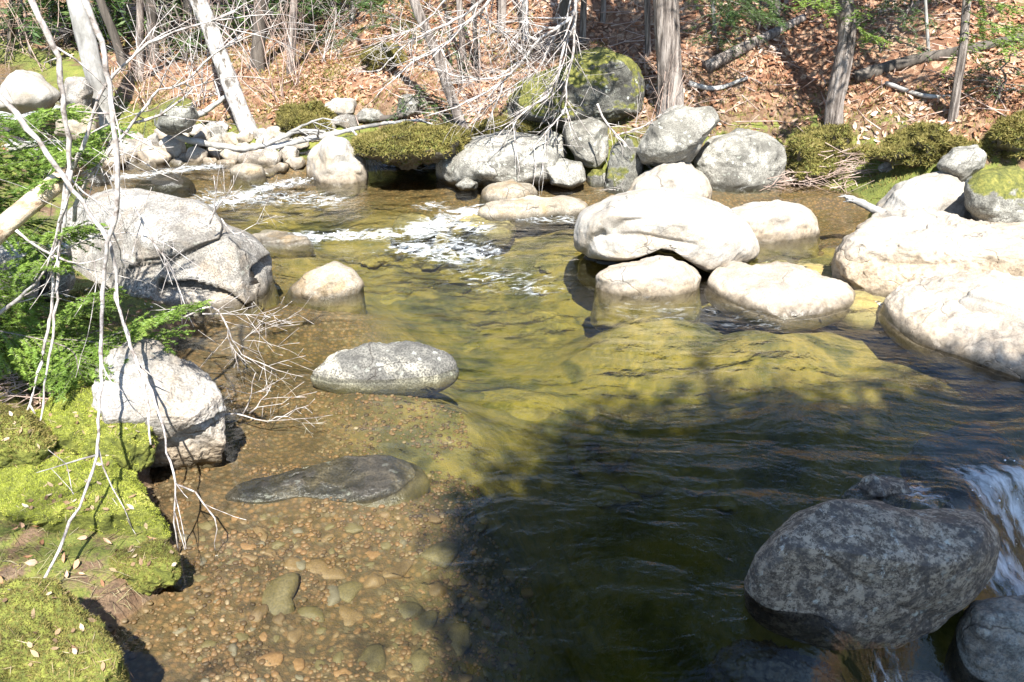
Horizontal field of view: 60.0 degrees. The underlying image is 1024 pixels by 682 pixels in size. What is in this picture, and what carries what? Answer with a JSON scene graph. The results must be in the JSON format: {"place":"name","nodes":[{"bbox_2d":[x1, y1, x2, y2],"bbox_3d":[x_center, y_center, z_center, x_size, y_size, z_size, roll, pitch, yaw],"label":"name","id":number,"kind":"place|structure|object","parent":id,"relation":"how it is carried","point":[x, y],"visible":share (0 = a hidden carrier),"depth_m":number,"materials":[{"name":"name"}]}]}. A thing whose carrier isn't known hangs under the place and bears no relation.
{"place":"outdoors","nodes":[
{"label":"outdoors","id":0,"kind":"place"},
{"bbox_2d":[108,384,535,681],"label":"gravel","id":1,"kind":"structure","parent":0,"point":[399,639],"depth_m":3.89,"materials":[{"name":"gravel"}]},
{"bbox_2d":[0,0,1023,681],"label":"ground","id":2,"kind":"structure","parent":0,"point":[648,486],"depth_m":5.55,"materials":[{"name":"brown stone"}]},
{"bbox_2d":[0,239,40,304],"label":"boulder","id":3,"kind":"object","parent":2,"relation":"on","point":[5,256],"visible":0.16,"depth_m":5.19,"materials":[{"name":"stone"}]},
{"bbox_2d":[0,402,57,470],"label":"moss cushion","id":4,"kind":"object","parent":2,"relation":"on","point":[27,437],"visible":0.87,"depth_m":3.81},
{"bbox_2d":[0,70,60,113],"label":"boulder","id":5,"kind":"object","parent":2,"relation":"on","point":[29,91],"visible":0.9,"depth_m":9.53,"materials":[{"name":"stone"}]},
{"bbox_2d":[31,170,72,420],"bbox_3d":[-2.056,-0.025,3.855,0.150,1.342,0.584,11,28,22],"label":"sapling stem","id":6,"kind":"object","parent":2,"relation":"on","point":[67,193],"visible":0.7,"depth_m":3.94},
{"bbox_2d":[0,0,104,51],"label":"evergreen tree","id":7,"kind":"object","parent":2,"relation":"on","point":[10,22],"visible":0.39,"depth_m":13.12,"materials":[{"name":"green plant"}]},
{"bbox_2d":[38,231,75,301],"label":"boulder","id":8,"kind":"object","parent":2,"relation":"on","point":[68,285],"visible":0.24,"depth_m":5.45,"materials":[{"name":"stone"}]},
{"bbox_2d":[0,575,133,681],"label":"moss cushion","id":9,"kind":"object","parent":2,"relation":"on","point":[52,630],"visible":1,"depth_m":2.78,"materials":[{"name":"plant"}]},
{"bbox_2d":[0,309,133,409],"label":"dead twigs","id":10,"kind":"object","parent":2,"relation":"on","point":[21,384],"visible":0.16,"depth_m":4.40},
{"bbox_2d":[58,76,92,107],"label":"boulder","id":11,"kind":"object","parent":2,"relation":"on","point":[77,91],"visible":0.59,"depth_m":9.58,"materials":[{"name":"stone"}]},
{"bbox_2d":[26,0,131,412],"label":"sapling stem","id":12,"kind":"object","parent":2,"relation":"on","point":[47,34],"visible":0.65,"depth_m":3.72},
{"bbox_2d":[0,522,159,643],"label":"straw litter","id":13,"kind":"object","parent":2,"relation":"on","point":[60,572],"visible":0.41,"depth_m":3.42,"materials":[{"name":"brown plant"}]},
{"bbox_2d":[49,283,120,321],"bbox_3d":[-2.590,-0.229,5.396,0.480,0.258,0.317,18,31,33],"label":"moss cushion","id":14,"kind":"object","parent":2,"relation":"on","point":[81,292],"visible":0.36,"depth_m":5.32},
{"bbox_2d":[0,447,171,540],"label":"moss cushion","id":15,"kind":"object","parent":2,"relation":"on","point":[47,500],"visible":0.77,"depth_m":3.65,"materials":[{"name":"plant"}]},
{"bbox_2d":[66,0,110,128],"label":"beech tree","id":16,"kind":"object","parent":2,"relation":"on","point":[87,46],"visible":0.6,"depth_m":10.21,"materials":[{"name":"grey plant"}]},
{"bbox_2d":[14,0,172,45],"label":"evergreen tree","id":17,"kind":"object","parent":2,"relation":"on","point":[38,34],"visible":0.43,"depth_m":12.73,"materials":[{"name":"green plant"}]},
{"bbox_2d":[30,381,158,471],"bbox_3d":[-1.973,0.447,4.135,0.727,0.492,0.457,0,25,0],"label":"moss cushion","id":18,"kind":"object","parent":2,"relation":"on","point":[71,421],"visible":0.48,"depth_m":3.95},
{"bbox_2d":[36,0,169,577],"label":"sapling stem","id":19,"kind":"object","parent":2,"relation":"on","point":[101,40],"visible":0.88,"depth_m":3.55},
{"bbox_2d":[0,103,215,403],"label":"spruce tree","id":20,"kind":"object","parent":2,"relation":"on","point":[19,343],"visible":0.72,"depth_m":4.24,"materials":[{"name":"green plant"}]},
{"bbox_2d":[0,158,91,244],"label":"broken log","id":21,"kind":"object","parent":20,"relation":"on","point":[20,212],"visible":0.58,"depth_m":3.93,"materials":[{"name":"brown wood"}]},
{"bbox_2d":[0,150,180,377],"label":"bare branch","id":22,"kind":"object","parent":20,"relation":"attached to","point":[14,301],"visible":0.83,"depth_m":3.94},
{"bbox_2d":[56,151,204,326],"bbox_3d":[-1.714,-0.426,4.013,0.626,0.862,0.322,11,28,22],"label":"bare branch","id":23,"kind":"object","parent":20,"relation":"attached to","point":[144,225],"visible":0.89,"depth_m":3.96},
{"bbox_2d":[0,0,317,237],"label":"bare branch","id":24,"kind":"object","parent":20,"relation":"attached to","point":[75,205],"visible":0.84,"depth_m":3.93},
{"bbox_2d":[71,0,312,171],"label":"bare branch","id":25,"kind":"object","parent":20,"relation":"attached to","point":[89,126],"visible":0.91,"depth_m":3.81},
{"bbox_2d":[96,0,128,68],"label":"beech tree","id":26,"kind":"object","parent":2,"relation":"on","point":[109,24],"visible":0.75,"depth_m":12.07,"materials":[{"name":"grey plant"}]},
{"bbox_2d":[0,94,245,555],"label":"sapling stem","id":27,"kind":"object","parent":2,"relation":"on","point":[28,130],"visible":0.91,"depth_m":3.72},
{"bbox_2d":[135,0,143,81],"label":"forest tree","id":28,"kind":"object","parent":2,"relation":"on","point":[140,8],"visible":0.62,"depth_m":11.61,"materials":[{"name":"grey plant"}]},
{"bbox_2d":[102,537,182,595],"bbox_3d":[-1.471,0.886,3.470,0.392,0.243,0.187,0,25,0],"label":"moss cushion","id":29,"kind":"object","parent":2,"relation":"on","point":[149,566],"visible":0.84,"depth_m":3.42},
{"bbox_2d":[145,0,160,65],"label":"forest tree","id":30,"kind":"object","parent":2,"relation":"on","point":[152,15],"visible":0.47,"depth_m":12.29,"materials":[{"name":"grey plant"}]},
{"bbox_2d":[108,2,199,110],"bbox_3d":[-4.292,-3.368,10.630,1.490,1.292,1.811,-12,28,-24],"label":"bare shrub","id":31,"kind":"object","parent":2,"relation":"on","point":[143,86],"visible":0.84,"depth_m":10.73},
{"bbox_2d":[59,0,250,44],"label":"evergreen tree","id":32,"kind":"object","parent":2,"relation":"on","point":[122,5],"visible":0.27,"depth_m":12.81,"materials":[{"name":"green plant"}]},
{"bbox_2d":[91,336,225,470],"bbox_3d":[-1.761,0.425,4.420,0.617,0.950,0.821,-11,28,-22],"label":"boulder","id":33,"kind":"object","parent":2,"relation":"on","point":[190,402],"visible":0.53,"depth_m":4.13,"materials":[{"name":"grey stone"}]},
{"bbox_2d":[135,173,194,197],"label":"boulder","id":34,"kind":"object","parent":2,"relation":"on","point":[182,187],"visible":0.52,"depth_m":8.43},
{"bbox_2d":[61,188,280,317],"bbox_3d":[-2.562,-0.611,6.603,2.071,1.111,1.366,12,28,24],"label":"boulder","id":35,"kind":"object","parent":2,"relation":"on","point":[222,256],"visible":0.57,"depth_m":6.01,"materials":[{"name":"stone"}]},
{"bbox_2d":[154,97,198,134],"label":"boulder","id":36,"kind":"object","parent":2,"relation":"on","point":[168,125],"visible":0.83,"depth_m":8.68,"materials":[{"name":"stone"}]},
{"bbox_2d":[123,0,278,107],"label":"bare shrub","id":37,"kind":"object","parent":2,"relation":"on","point":[202,74],"visible":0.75,"depth_m":10.49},
{"bbox_2d":[189,0,257,133],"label":"birch tree","id":38,"kind":"object","parent":2,"relation":"on","point":[239,108],"visible":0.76,"depth_m":9.40,"materials":[{"name":"white plant"}]},
{"bbox_2d":[115,0,344,58],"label":"evergreen tree","id":39,"kind":"object","parent":2,"relation":"on","point":[230,2],"visible":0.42,"depth_m":12.84,"materials":[{"name":"green plant"}]},
{"bbox_2d":[149,0,346,101],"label":"bare shrub","id":40,"kind":"object","parent":2,"relation":"on","point":[256,72],"visible":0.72,"depth_m":10.52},
{"bbox_2d":[230,163,267,196],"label":"boulder","id":41,"kind":"object","parent":2,"relation":"on","point":[250,173],"visible":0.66,"depth_m":8.73,"materials":[{"name":"beige stone"}]},
{"bbox_2d":[183,281,315,394],"bbox_3d":[-1.496,-0.021,5.126,0.728,0.727,0.421,8,26,16],"label":"bare branch","id":42,"kind":"object","parent":2,"relation":"on","point":[251,332],"visible":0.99,"depth_m":5.08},
{"bbox_2d":[249,0,267,71],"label":"forest tree","id":43,"kind":"object","parent":2,"relation":"on","point":[257,53],"visible":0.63,"depth_m":11.78,"materials":[{"name":"grey plant"}]},
{"bbox_2d":[218,340,329,436],"bbox_3d":[-1.368,0.310,4.676,0.722,0.510,0.503,-16,30,-29],"label":"bare branch","id":44,"kind":"object","parent":2,"relation":"on","point":[250,412],"visible":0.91,"depth_m":4.70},
{"bbox_2d":[252,229,313,258],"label":"boulder","id":45,"kind":"object","parent":2,"relation":"on","point":[282,244],"visible":0.83,"depth_m":7.29,"materials":[{"name":"beige stone"}]},
{"bbox_2d":[37,0,536,117],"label":"ground cover","id":46,"kind":"object","parent":2,"relation":"on","point":[301,62],"visible":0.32,"depth_m":11.65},
{"bbox_2d":[170,111,438,151],"bbox_3d":[-2.104,-2.139,9.059,2.826,0.506,0.554,-3,26,-6],"label":"fallen branch","id":47,"kind":"object","parent":2,"relation":"on","point":[317,132],"visible":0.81,"depth_m":9.12,"materials":[{"name":"grey wood"}]},
{"bbox_2d":[274,99,337,137],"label":"shrub","id":48,"kind":"object","parent":2,"relation":"on","point":[290,116],"visible":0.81,"depth_m":9.47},
{"bbox_2d":[249,0,376,86],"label":"bare shrub","id":49,"kind":"object","parent":2,"relation":"on","point":[288,57],"visible":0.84,"depth_m":10.97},
{"bbox_2d":[284,261,366,314],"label":"boulder","id":50,"kind":"object","parent":2,"relation":"on","point":[334,286],"visible":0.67,"depth_m":6.27,"materials":[{"name":"beige stone"}]},
{"bbox_2d":[225,454,429,507],"bbox_3d":[-0.904,0.735,4.306,1.009,0.254,0.461,0,25,0],"label":"boulder","id":51,"kind":"object","parent":2,"relation":"on","point":[375,480],"visible":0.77,"depth_m":4.20,"materials":[{"name":"stone"}]},
{"bbox_2d":[277,0,392,27],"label":"evergreen tree","id":52,"kind":"object","parent":2,"relation":"on","point":[311,14],"visible":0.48,"depth_m":13.03,"materials":[{"name":"green plant"}]},
{"bbox_2d":[306,134,370,198],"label":"boulder","id":53,"kind":"object","parent":2,"relation":"on","point":[334,164],"visible":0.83,"depth_m":8.66,"materials":[{"name":"stone"}]},
{"bbox_2d":[336,0,427,45],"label":"hemlock sapling","id":54,"kind":"object","parent":2,"relation":"on","point":[378,24],"visible":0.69,"depth_m":11.28,"materials":[{"name":"green plant"}]},
{"bbox_2d":[359,41,407,73],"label":"boulder","id":55,"kind":"object","parent":2,"relation":"on","point":[369,62],"visible":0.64,"depth_m":10.41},
{"bbox_2d":[310,340,458,397],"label":"boulder","id":56,"kind":"object","parent":2,"relation":"on","point":[410,368],"visible":0.94,"depth_m":5.16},
{"bbox_2d":[348,118,474,169],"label":"boulder","id":57,"kind":"object","parent":2,"relation":"on","point":[401,145],"visible":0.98,"depth_m":8.40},
{"bbox_2d":[389,212,437,250],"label":"boulder","id":58,"kind":"object","parent":2,"relation":"on","point":[402,222],"visible":0.81,"depth_m":7.80,"materials":[{"name":"stone"}]},
{"bbox_2d":[386,84,466,123],"bbox_3d":[-0.964,-2.567,9.726,1.255,0.547,0.902,9,27,19],"label":"hemlock sapling","id":59,"kind":"object","parent":2,"relation":"on","point":[425,102],"visible":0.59,"depth_m":9.51,"materials":[{"name":"green plant"}]},
{"bbox_2d":[409,0,471,136],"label":"leaning tree","id":60,"kind":"object","parent":2,"relation":"on","point":[418,13],"visible":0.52,"depth_m":9.00,"materials":[{"name":"grey plant"}]},
{"bbox_2d":[447,214,515,248],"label":"boulder","id":61,"kind":"object","parent":2,"relation":"on","point":[492,232],"visible":0.75,"depth_m":7.78,"materials":[{"name":"stone"}]},
{"bbox_2d":[436,130,560,188],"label":"boulder","id":62,"kind":"object","parent":2,"relation":"on","point":[499,166],"visible":0.69,"depth_m":8.45,"materials":[{"name":"stone"}]},
{"bbox_2d":[479,179,537,207],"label":"boulder","id":63,"kind":"object","parent":2,"relation":"on","point":[510,188],"visible":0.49,"depth_m":8.14,"materials":[{"name":"beige stone"}]},
{"bbox_2d":[0,33,1023,202],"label":"moss fringe","id":64,"kind":"object","parent":2,"relation":"on","point":[743,98],"visible":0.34,"depth_m":9.31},
{"bbox_2d":[3,0,1023,179],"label":"leaf litter","id":65,"kind":"object","parent":2,"relation":"on","point":[344,91],"visible":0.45,"depth_m":9.65,"materials":[{"name":"brown plant"}]},
{"bbox_2d":[469,115,562,136],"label":"shrub","id":66,"kind":"object","parent":2,"relation":"on","point":[529,127],"visible":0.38,"depth_m":9.18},
{"bbox_2d":[546,158,585,189],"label":"boulder","id":67,"kind":"object","parent":2,"relation":"on","point":[572,172],"visible":0.96,"depth_m":8.46,"materials":[{"name":"stone"}]},
{"bbox_2d":[506,47,645,127],"bbox_3d":[0.710,-2.765,9.579,1.594,0.832,1.580,0,25,0],"label":"boulder","id":68,"kind":"object","parent":2,"relation":"on","point":[622,83],"visible":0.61,"depth_m":8.94,"materials":[{"name":"stone"}]},
{"bbox_2d":[604,130,643,194],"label":"boulder","id":69,"kind":"object","parent":2,"relation":"on","point":[627,168],"visible":0.61,"depth_m":8.39,"materials":[{"name":"stone"}]},
{"bbox_2d":[577,251,710,289],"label":"boulder","id":70,"kind":"object","parent":2,"relation":"on","point":[589,269],"visible":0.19,"depth_m":6.92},
{"bbox_2d":[573,187,759,272],"bbox_3d":[1.232,-0.857,7.014,1.511,0.767,1.166,0,25,0],"label":"boulder","id":71,"kind":"object","parent":70,"relation":"on","point":[705,234],"visible":0.97,"depth_m":6.54,"materials":[{"name":"stone"}]},
{"bbox_2d":[590,255,701,331],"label":"boulder","id":72,"kind":"object","parent":2,"relation":"on","point":[667,286],"visible":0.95,"depth_m":6.29,"materials":[{"name":"stone"}]},
{"bbox_2d":[275,0,1023,131],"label":"slope twigs","id":73,"kind":"object","parent":2,"relation":"on","point":[636,41],"visible":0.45,"depth_m":9.52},
{"bbox_2d":[628,161,712,199],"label":"boulder","id":74,"kind":"object","parent":2,"relation":"on","point":[683,177],"visible":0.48,"depth_m":8.00,"materials":[{"name":"stone"}]},
{"bbox_2d":[636,105,719,165],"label":"boulder","id":75,"kind":"object","parent":74,"relation":"on","point":[677,141],"visible":0.94,"depth_m":8.05,"materials":[{"name":"stone"}]},
{"bbox_2d":[681,0,767,59],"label":"hemlock sapling","id":76,"kind":"object","parent":2,"relation":"on","point":[723,36],"visible":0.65,"depth_m":9.45,"materials":[{"name":"green plant"}]},
{"bbox_2d":[653,0,799,119],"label":"hemlock tree","id":77,"kind":"object","parent":2,"relation":"on","point":[667,29],"visible":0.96,"depth_m":8.59,"materials":[{"name":"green plant"}]},
{"bbox_2d":[336,0,613,194],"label":"bare limb","id":78,"kind":"object","parent":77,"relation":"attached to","point":[517,64],"visible":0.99,"depth_m":8.03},
{"bbox_2d":[694,128,786,193],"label":"boulder","id":79,"kind":"object","parent":2,"relation":"on","point":[741,160],"visible":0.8,"depth_m":8.47,"materials":[{"name":"stone"}]},
{"bbox_2d":[702,14,805,72],"bbox_3d":[2.643,-3.235,9.638,1.361,0.546,0.143,-13,28,-26],"label":"fallen log","id":80,"kind":"object","parent":2,"relation":"on","point":[713,63],"visible":0.88,"depth_m":9.53,"materials":[{"name":"grey wood"}]},
{"bbox_2d":[731,200,819,263],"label":"boulder","id":81,"kind":"object","parent":2,"relation":"on","point":[789,232],"visible":0.72,"depth_m":7.35,"materials":[{"name":"stone"}]},
{"bbox_2d":[704,261,855,332],"bbox_3d":[1.904,-0.330,6.329,0.832,0.374,0.949,-21,33,-37],"label":"boulder","id":82,"kind":"object","parent":2,"relation":"on","point":[787,297],"visible":0.98,"depth_m":6.11,"materials":[{"name":"stone"}]},
{"bbox_2d":[759,142,887,193],"bbox_3d":[2.958,-1.703,8.610,1.241,0.448,0.842,0,25,0],"label":"brush pile","id":83,"kind":"object","parent":2,"relation":"on","point":[788,181],"visible":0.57,"depth_m":8.53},
{"bbox_2d":[785,121,875,182],"bbox_3d":[3.183,-1.897,8.852,1.156,0.659,0.936,0,25,0],"label":"shrub","id":84,"kind":"object","parent":2,"relation":"on","point":[806,147],"visible":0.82,"depth_m":8.59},
{"bbox_2d":[797,262,885,332],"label":"boulder","id":85,"kind":"object","parent":2,"relation":"on","point":[861,316],"visible":0.19,"depth_m":6.11,"materials":[{"name":"stone"}]},
{"bbox_2d":[792,0,893,124],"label":"hemlock tree","id":86,"kind":"object","parent":2,"relation":"on","point":[846,15],"visible":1,"depth_m":8.59,"materials":[{"name":"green plant"}]},
{"bbox_2d":[854,0,930,61],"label":"hemlock sapling","id":87,"kind":"object","parent":2,"relation":"on","point":[885,35],"visible":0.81,"depth_m":9.16,"materials":[{"name":"green plant"}]},
{"bbox_2d":[856,0,943,35],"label":"hemlock sapling","id":88,"kind":"object","parent":2,"relation":"on","point":[908,8],"visible":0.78,"depth_m":9.38,"materials":[{"name":"green plant"}]},
{"bbox_2d":[820,208,1023,339],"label":"boulder","id":89,"kind":"object","parent":2,"relation":"on","point":[886,253],"visible":0.66,"depth_m":6.23,"materials":[{"name":"stone"}]},
{"bbox_2d":[872,171,975,220],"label":"boulder","id":90,"kind":"object","parent":2,"relation":"on","point":[935,191],"visible":0.46,"depth_m":7.52,"materials":[{"name":"stone"}]},
{"bbox_2d":[936,144,986,181],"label":"boulder","id":91,"kind":"object","parent":90,"relation":"on","point":[962,163],"visible":0.93,"depth_m":7.59,"materials":[{"name":"stone"}]},
{"bbox_2d":[863,120,994,170],"bbox_3d":[3.910,-1.781,8.195,1.313,0.548,0.713,0,25,0],"label":"shrub","id":92,"kind":"object","parent":2,"relation":"on","point":[930,143],"visible":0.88,"depth_m":7.98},
{"bbox_2d":[852,33,1023,83],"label":"fallen log","id":93,"kind":"object","parent":2,"relation":"on","point":[869,72],"visible":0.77,"depth_m":9.10,"materials":[{"name":"wood"}]},
{"bbox_2d":[878,270,1023,399],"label":"boulder","id":94,"kind":"object","parent":2,"relation":"on","point":[932,321],"visible":0.95,"depth_m":5.52,"materials":[{"name":"stone"}]},
{"bbox_2d":[939,0,1023,121],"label":"hemlock tree","id":95,"kind":"object","parent":2,"relation":"on","point":[953,112],"visible":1,"depth_m":7.98,"materials":[{"name":"green plant"}]},
{"bbox_2d":[949,37,1023,100],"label":"hemlock sapling","id":96,"kind":"object","parent":2,"relation":"on","point":[991,67],"visible":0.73,"depth_m":8.28,"materials":[{"name":"green plant"}]},
{"bbox_2d":[964,165,1023,222],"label":"boulder","id":97,"kind":"object","parent":2,"relation":"on","point":[996,194],"visible":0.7,"depth_m":6.89,"materials":[{"name":"stone"}]},
{"bbox_2d":[981,108,1023,160],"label":"shrub","id":98,"kind":"object","parent":2,"relation":"on","point":[1005,136],"visible":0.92,"depth_m":7.75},
{"bbox_2d":[0,67,1023,681],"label":"stream water","id":99,"kind":"structure","parent":0,"point":[1016,511],"depth_m":7.43,"materials":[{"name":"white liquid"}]},
{"bbox_2d":[54,103,101,141],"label":"boulder","id":100,"kind":"object","parent":99,"relation":"in","point":[76,127],"visible":0.32,"depth_m":8.82,"materials":[{"name":"beige stone"}]},
{"bbox_2d":[477,195,587,227],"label":"boulder","id":101,"kind":"object","parent":99,"relation":"in","point":[531,207],"visible":0.91,"depth_m":7.94,"materials":[{"name":"beige stone"}]},
{"bbox_2d":[563,117,608,168],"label":"boulder","id":102,"kind":"object","parent":99,"relation":"in","point":[596,129],"visible":0.96,"depth_m":8.69,"materials":[{"name":"stone"}]},
{"bbox_2d":[701,638,844,681],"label":"boulder","id":103,"kind":"object","parent":99,"relation":"in","point":[746,660],"visible":1,"depth_m":3.46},
{"bbox_2d":[744,499,999,650],"bbox_3d":[1.493,0.959,3.666,1.136,0.792,0.612,0,25,0],"label":"boulder","id":104,"kind":"object","parent":99,"relation":"in","point":[843,574],"visible":1,"depth_m":3.38,"materials":[{"name":"stone"}]},
{"bbox_2d":[840,473,912,508],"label":"boulder","id":105,"kind":"object","parent":99,"relation":"in","point":[893,491],"visible":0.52,"depth_m":4.12,"materials":[{"name":"stone"}]},
{"bbox_2d":[872,669,943,681],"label":"boulder","id":106,"kind":"object","parent":99,"relation":"in","point":[895,675],"visible":1,"depth_m":3.64,"materials":[{"name":"stone"}]},
{"bbox_2d":[900,422,1020,500],"bbox_3d":[2.363,0.629,4.596,0.726,0.278,0.450,-20,32,-36],"label":"boulder","id":107,"kind":"object","parent":99,"relation":"in","point":[930,460],"visible":0.91,"depth_m":4.45,"materials":[{"name":"stone"}]},
{"bbox_2d":[939,595,1023,681],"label":"boulder","id":108,"kind":"object","parent":99,"relation":"in","point":[986,644],"visible":1,"depth_m":3.60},
{"bbox_2d":[942,495,1023,594],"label":"waterfall","id":109,"kind":"object","parent":99,"relation":"in","point":[977,504],"visible":0.47,"depth_m":4.25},
{"bbox_2d":[958,284,1023,321],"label":"boulder","id":110,"kind":"object","parent":99,"relation":"in","point":[1008,300],"visible":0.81,"depth_m":5.55,"materials":[{"name":"stone"}]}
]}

